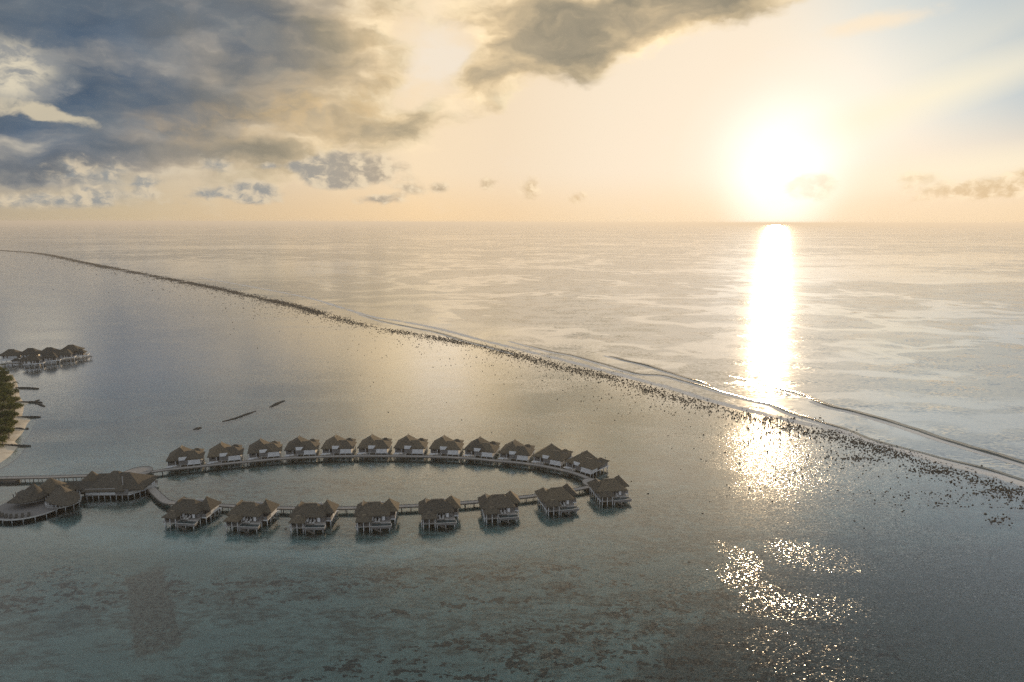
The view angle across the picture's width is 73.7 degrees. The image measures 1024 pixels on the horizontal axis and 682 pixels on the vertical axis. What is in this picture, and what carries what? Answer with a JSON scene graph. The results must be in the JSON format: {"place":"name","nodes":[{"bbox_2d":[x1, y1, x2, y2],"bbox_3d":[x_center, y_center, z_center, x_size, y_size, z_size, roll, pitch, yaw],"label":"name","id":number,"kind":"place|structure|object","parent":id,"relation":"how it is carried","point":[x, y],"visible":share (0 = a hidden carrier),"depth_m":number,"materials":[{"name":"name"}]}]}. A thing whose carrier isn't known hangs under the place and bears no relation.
{"place":"outdoors","nodes":[
{"label":"outdoors","id":0,"kind":"place"},
{"bbox_2d":[0,374,29,467],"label":"beach","id":1,"kind":"structure","parent":0,"point":[6,451],"depth_m":324.77,"materials":[{"name":"beige sand"}]},
{"bbox_2d":[0,435,7,445],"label":"broadleaf tree","id":2,"kind":"object","parent":1,"relation":"on","point":[3,438],"visible":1,"depth_m":305.03,"materials":[{"name":"green plant"}]},
{"bbox_2d":[0,403,7,410],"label":"broadleaf tree","id":3,"kind":"object","parent":1,"relation":"on","point":[3,407],"visible":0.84,"depth_m":351.31,"materials":[{"name":"green plant"}]},
{"bbox_2d":[0,392,8,401],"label":"broadleaf tree","id":4,"kind":"object","parent":1,"relation":"on","point":[3,395],"visible":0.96,"depth_m":367.80,"materials":[{"name":"green plant"}]},
{"bbox_2d":[0,370,9,374],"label":"broadleaf tree","id":5,"kind":"object","parent":1,"relation":"on","point":[4,372],"visible":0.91,"depth_m":431.66,"materials":[{"name":"green plant"}]},
{"bbox_2d":[0,376,12,382],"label":"broadleaf tree","id":6,"kind":"object","parent":1,"relation":"on","point":[4,379],"visible":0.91,"depth_m":412.86,"materials":[{"name":"green plant"}]},
{"bbox_2d":[0,417,12,426],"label":"broadleaf tree","id":7,"kind":"object","parent":1,"relation":"on","point":[8,418],"visible":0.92,"depth_m":327.25,"materials":[{"name":"green plant"}]},
{"bbox_2d":[0,385,12,389],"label":"broadleaf tree","id":8,"kind":"object","parent":1,"relation":"on","point":[4,387],"visible":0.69,"depth_m":385.28,"materials":[{"name":"green plant"}]},
{"bbox_2d":[0,375,13,446],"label":"undergrowth","id":9,"kind":"object","parent":1,"relation":"on","point":[4,402],"visible":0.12,"depth_m":322.95,"materials":[{"name":"green plant"}]},
{"bbox_2d":[1,427,14,438],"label":"broadleaf tree","id":10,"kind":"object","parent":1,"relation":"on","point":[7,430],"visible":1,"depth_m":314.43,"materials":[{"name":"green plant"}]},
{"bbox_2d":[0,409,15,416],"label":"broadleaf tree","id":11,"kind":"object","parent":1,"relation":"on","point":[5,412],"visible":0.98,"depth_m":337.47,"materials":[{"name":"green plant"}]},
{"bbox_2d":[1,382,14,387],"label":"broadleaf tree","id":12,"kind":"object","parent":1,"relation":"on","point":[9,384],"visible":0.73,"depth_m":397.79,"materials":[{"name":"green plant"}]},
{"bbox_2d":[3,388,18,395],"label":"broadleaf tree","id":13,"kind":"object","parent":1,"relation":"on","point":[8,392],"visible":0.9,"depth_m":380.78,"materials":[{"name":"green plant"}]},
{"bbox_2d":[3,412,18,419],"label":"broadleaf tree","id":14,"kind":"object","parent":1,"relation":"on","point":[14,415],"visible":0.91,"depth_m":338.44,"materials":[{"name":"green plant"}]},
{"bbox_2d":[5,420,18,426],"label":"broadleaf tree","id":15,"kind":"object","parent":1,"relation":"on","point":[11,423],"visible":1,"depth_m":326.39,"materials":[{"name":"green plant"}]},
{"bbox_2d":[6,396,20,402],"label":"broadleaf tree","id":16,"kind":"object","parent":1,"relation":"on","point":[14,399],"visible":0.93,"depth_m":366.16,"materials":[{"name":"green plant"}]},
{"bbox_2d":[7,402,23,411],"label":"broadleaf tree","id":17,"kind":"object","parent":1,"relation":"on","point":[16,405],"visible":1,"depth_m":352.82,"materials":[{"name":"green plant"}]},
{"bbox_2d":[4,444,30,446],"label":"groyne","id":18,"kind":"object","parent":1,"relation":"on","point":[19,445],"visible":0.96,"depth_m":307.50,"materials":[{"name":"wood"}]},
{"bbox_2d":[15,387,38,388],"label":"groyne","id":19,"kind":"object","parent":1,"relation":"on","point":[28,387],"visible":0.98,"depth_m":413.91,"materials":[{"name":"grey stone"}]},
{"bbox_2d":[16,401,41,402],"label":"groyne","id":20,"kind":"object","parent":1,"relation":"on","point":[30,401],"visible":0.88,"depth_m":381.63,"materials":[{"name":"grey stone"}]},
{"bbox_2d":[17,416,40,417],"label":"groyne","id":21,"kind":"object","parent":1,"relation":"on","point":[29,416],"visible":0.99,"depth_m":352.45,"materials":[{"name":"grey stone"}]},
{"bbox_2d":[0,251,1022,617],"bbox_3d":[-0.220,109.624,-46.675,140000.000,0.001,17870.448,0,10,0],"label":"lagoon water","id":22,"kind":"structure","parent":0,"point":[162,351],"depth_m":449.55,"materials":[{"name":"liquid"}]},
{"bbox_2d":[0,479,19,483],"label":"pontoon","id":23,"kind":"object","parent":22,"relation":"on","point":[9,481],"visible":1,"depth_m":264.47,"materials":[{"name":"wood"}]},
{"bbox_2d":[0,349,21,361],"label":"stilt house","id":24,"kind":"structure","parent":22,"relation":"in","point":[9,354],"depth_m":492.84,"materials":[{"name":"white paint"}]},
{"bbox_2d":[0,362,23,365],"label":"jetty","id":25,"kind":"object","parent":22,"relation":"in","point":[12,363],"visible":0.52,"depth_m":479.55,"materials":[{"name":"brown wood"}]},
{"bbox_2d":[19,348,41,358],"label":"stilt house","id":26,"kind":"structure","parent":22,"relation":"in","point":[28,352],"depth_m":497.52,"materials":[{"name":"paint"}]},
{"bbox_2d":[21,355,46,366],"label":"stilt house","id":27,"kind":"structure","parent":22,"relation":"in","point":[33,359],"depth_m":476.73,"materials":[{"name":"white paint"}]},
{"bbox_2d":[0,478,81,526],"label":"restaurant","id":28,"kind":"structure","parent":22,"relation":"in","point":[47,496],"depth_m":238.58,"materials":[{"name":"paint"}]},
{"bbox_2d":[0,474,87,485],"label":"jetty","id":29,"kind":"object","parent":22,"relation":"in","point":[76,476],"visible":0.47,"depth_m":266.96,"materials":[{"name":"wood"}]},
{"bbox_2d":[38,347,58,356],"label":"stilt house","id":30,"kind":"structure","parent":22,"relation":"in","point":[48,349],"depth_m":501.11,"materials":[{"name":"paint"}]},
{"bbox_2d":[41,352,62,362],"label":"stilt house","id":31,"kind":"structure","parent":22,"relation":"in","point":[50,356],"depth_m":487.66,"materials":[{"name":"white paint"}]},
{"bbox_2d":[56,349,76,360],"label":"stilt house","id":32,"kind":"structure","parent":22,"relation":"in","point":[64,353],"depth_m":498.69,"materials":[{"name":"white paint"}]},
{"bbox_2d":[59,345,84,356],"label":"stilt house","id":33,"kind":"structure","parent":22,"relation":"in","point":[73,348],"depth_m":509.08,"materials":[{"name":"paint"}]},
{"bbox_2d":[73,349,89,356],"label":"stilt house","id":34,"kind":"structure","parent":22,"relation":"in","point":[81,352],"depth_m":508.33,"materials":[{"name":"white paint"}]},
{"bbox_2d":[66,471,158,501],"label":"hall","id":35,"kind":"structure","parent":22,"relation":"in","point":[92,483],"depth_m":251.62,"materials":[{"name":"white paint"}]},
{"bbox_2d":[125,466,152,474],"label":"landing platform","id":36,"kind":"structure","parent":22,"relation":"in","point":[142,469],"depth_m":274.15,"materials":[{"name":"beige wood"}]},
{"bbox_2d":[146,486,176,509],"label":"jetty","id":37,"kind":"object","parent":22,"relation":"in","point":[158,495],"visible":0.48,"depth_m":248.02,"materials":[{"name":"wood"}]},
{"bbox_2d":[166,445,204,473],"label":"water villa","id":38,"kind":"object","parent":22,"relation":"in","point":[181,455],"visible":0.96,"depth_m":281.20,"materials":[{"name":"white paint"}]},
{"bbox_2d":[161,496,221,531],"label":"water villa","id":39,"kind":"object","parent":22,"relation":"on","point":[197,510],"visible":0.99,"depth_m":229.63,"materials":[{"name":"white paint"}]},
{"bbox_2d":[207,441,243,469],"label":"water villa","id":40,"kind":"object","parent":22,"relation":"on","point":[221,451],"visible":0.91,"depth_m":285.99,"materials":[{"name":"white paint"}]},
{"bbox_2d":[222,411,255,421],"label":"rubble bar","id":41,"kind":"object","parent":22,"relation":"in","point":[239,416],"visible":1,"depth_m":354.35,"materials":[{"name":"grey stone"}]},
{"bbox_2d":[223,498,279,534],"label":"water villa","id":42,"kind":"object","parent":22,"relation":"in","point":[241,511],"visible":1,"depth_m":227.24,"materials":[{"name":"white paint"}]},
{"bbox_2d":[247,438,282,465],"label":"water villa","id":43,"kind":"object","parent":22,"relation":"in","point":[260,448],"visible":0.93,"depth_m":290.53,"materials":[{"name":"white paint"}]},
{"bbox_2d":[284,435,319,461],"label":"water villa","id":44,"kind":"object","parent":22,"relation":"in","point":[299,445],"visible":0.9,"depth_m":293.52,"materials":[{"name":"white paint"}]},
{"bbox_2d":[288,499,338,535],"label":"water villa","id":45,"kind":"object","parent":22,"relation":"in","point":[302,514],"visible":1,"depth_m":226.50,"materials":[{"name":"white paint"}]},
{"bbox_2d":[321,434,356,461],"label":"water villa","id":46,"kind":"object","parent":22,"relation":"in","point":[336,443],"visible":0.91,"depth_m":295.08,"materials":[{"name":"white paint"}]},
{"bbox_2d":[144,455,589,478],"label":"jetty","id":47,"kind":"object","parent":22,"relation":"in","point":[574,473],"visible":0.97,"depth_m":286.55,"materials":[{"name":"brown wood"}]},
{"bbox_2d":[357,434,392,460],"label":"water villa","id":48,"kind":"object","parent":22,"relation":"in","point":[372,443],"visible":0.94,"depth_m":295.72,"materials":[{"name":"white paint"}]},
{"bbox_2d":[354,497,399,534],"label":"water villa","id":49,"kind":"object","parent":22,"relation":"in","point":[366,513],"visible":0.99,"depth_m":227.50,"materials":[{"name":"white paint"}]},
{"bbox_2d":[219,485,589,515],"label":"jetty","id":50,"kind":"object","parent":22,"relation":"in","point":[465,503],"visible":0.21,"depth_m":240.89,"materials":[{"name":"wood"}]},
{"bbox_2d":[393,434,428,460],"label":"water villa","id":51,"kind":"object","parent":22,"relation":"in","point":[408,443],"visible":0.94,"depth_m":295.55,"materials":[{"name":"white paint"}]},
{"bbox_2d":[418,494,460,531],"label":"water villa","id":52,"kind":"object","parent":22,"relation":"in","point":[430,511],"visible":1,"depth_m":229.91,"materials":[{"name":"white paint"}]},
{"bbox_2d":[429,435,463,461],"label":"water villa","id":53,"kind":"object","parent":22,"relation":"in","point":[444,444],"visible":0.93,"depth_m":294.73,"materials":[{"name":"white paint"}]},
{"bbox_2d":[463,436,499,463],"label":"water villa","id":54,"kind":"object","parent":22,"relation":"in","point":[480,446],"visible":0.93,"depth_m":292.69,"materials":[{"name":"white paint"}]},
{"bbox_2d":[478,490,520,526],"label":"water villa","id":55,"kind":"object","parent":22,"relation":"in","point":[492,506],"visible":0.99,"depth_m":233.92,"materials":[{"name":"white paint"}]},
{"bbox_2d":[0,250,1023,599],"bbox_3d":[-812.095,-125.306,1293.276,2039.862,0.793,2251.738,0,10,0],"label":"reef rubble","id":56,"kind":"object","parent":22,"relation":"in","point":[588,374],"visible":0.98,"depth_m":364.72,"materials":[{"name":"grey stone"}]},
{"bbox_2d":[498,439,534,466],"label":"water villa","id":57,"kind":"object","parent":22,"relation":"in","point":[515,449],"visible":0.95,"depth_m":289.00,"materials":[{"name":"white paint"}]},
{"bbox_2d":[531,443,572,472],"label":"water villa","id":58,"kind":"object","parent":22,"relation":"on","point":[551,453],"visible":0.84,"depth_m":283.93,"materials":[{"name":"white paint"}]},
{"bbox_2d":[563,450,609,477],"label":"water villa","id":59,"kind":"object","parent":22,"relation":"on","point":[586,461],"visible":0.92,"depth_m":275.73,"materials":[{"name":"white paint"}]},
{"bbox_2d":[582,478,594,490],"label":"landing platform","id":60,"kind":"structure","parent":22,"relation":"in","point":[584,481],"depth_m":264.46,"materials":[{"name":"wood"}]},
{"bbox_2d":[587,474,631,508],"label":"water villa","id":61,"kind":"object","parent":22,"relation":"in","point":[606,490],"visible":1,"depth_m":248.50,"materials":[{"name":"white paint"}]},
{"bbox_2d":[0,377,1023,681],"bbox_3d":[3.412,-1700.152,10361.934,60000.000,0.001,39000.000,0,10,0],"label":"seabed","id":62,"kind":"structure","parent":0,"point":[96,589],"depth_m":200.50,"materials":[{"name":"beige sand"}]},
{"bbox_2d":[534,483,579,518],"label":"water villa","id":63,"kind":"object","parent":62,"relation":"in","point":[551,499],"visible":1,"depth_m":240.22,"materials":[{"name":"white paint"}]},
{"bbox_2d":[0,222,1023,486],"bbox_3d":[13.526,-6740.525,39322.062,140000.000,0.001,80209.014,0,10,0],"label":"ocean","id":64,"kind":"structure","parent":0,"point":[920,326],"depth_m":979.67,"materials":[{"name":"liquid"}]},
{"bbox_2d":[363,315,507,351],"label":"wave","id":65,"kind":"object","parent":64,"relation":"on","point":[436,332],"visible":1,"depth_m":621.84,"materials":[{"name":"grey liquid"}]},
{"bbox_2d":[358,314,511,353],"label":"foam","id":66,"kind":"object","parent":65,"relation":"on","point":[430,331],"visible":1,"depth_m":627.16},
{"bbox_2d":[198,277,1023,485],"bbox_3d":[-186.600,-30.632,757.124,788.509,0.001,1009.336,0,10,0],"label":"foam","id":67,"kind":"object","parent":64,"relation":"on","point":[749,410],"visible":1,"depth_m":412.51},
{"bbox_2d":[609,356,710,385],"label":"wave","id":68,"kind":"object","parent":64,"relation":"on","point":[677,374],"visible":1,"depth_m":468.11,"materials":[{"name":"grey liquid"}]},
{"bbox_2d":[605,356,710,386],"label":"foam","id":69,"kind":"object","parent":68,"relation":"on","point":[659,370],"visible":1,"depth_m":464.95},
{"bbox_2d":[524,344,1023,481],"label":"wave","id":70,"kind":"object","parent":64,"relation":"on","point":[872,439],"visible":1,"depth_m":350.50,"materials":[{"name":"grey liquid"}]},
{"bbox_2d":[507,341,1023,483],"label":"foam","id":71,"kind":"object","parent":70,"relation":"on","point":[907,451],"visible":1,"depth_m":345.22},
{"bbox_2d":[730,376,1023,464],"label":"wave","id":72,"kind":"object","parent":64,"relation":"on","point":[1004,456],"visible":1,"depth_m":345.07,"materials":[{"name":"grey liquid"}]},
{"bbox_2d":[809,401,1023,467],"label":"foam","id":73,"kind":"object","parent":72,"relation":"on","point":[940,440],"visible":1,"depth_m":324.52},
{"bbox_2d":[0,0,1023,223],"label":"sky","id":74,"kind":"structure","parent":0,"point":[217,111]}
]}

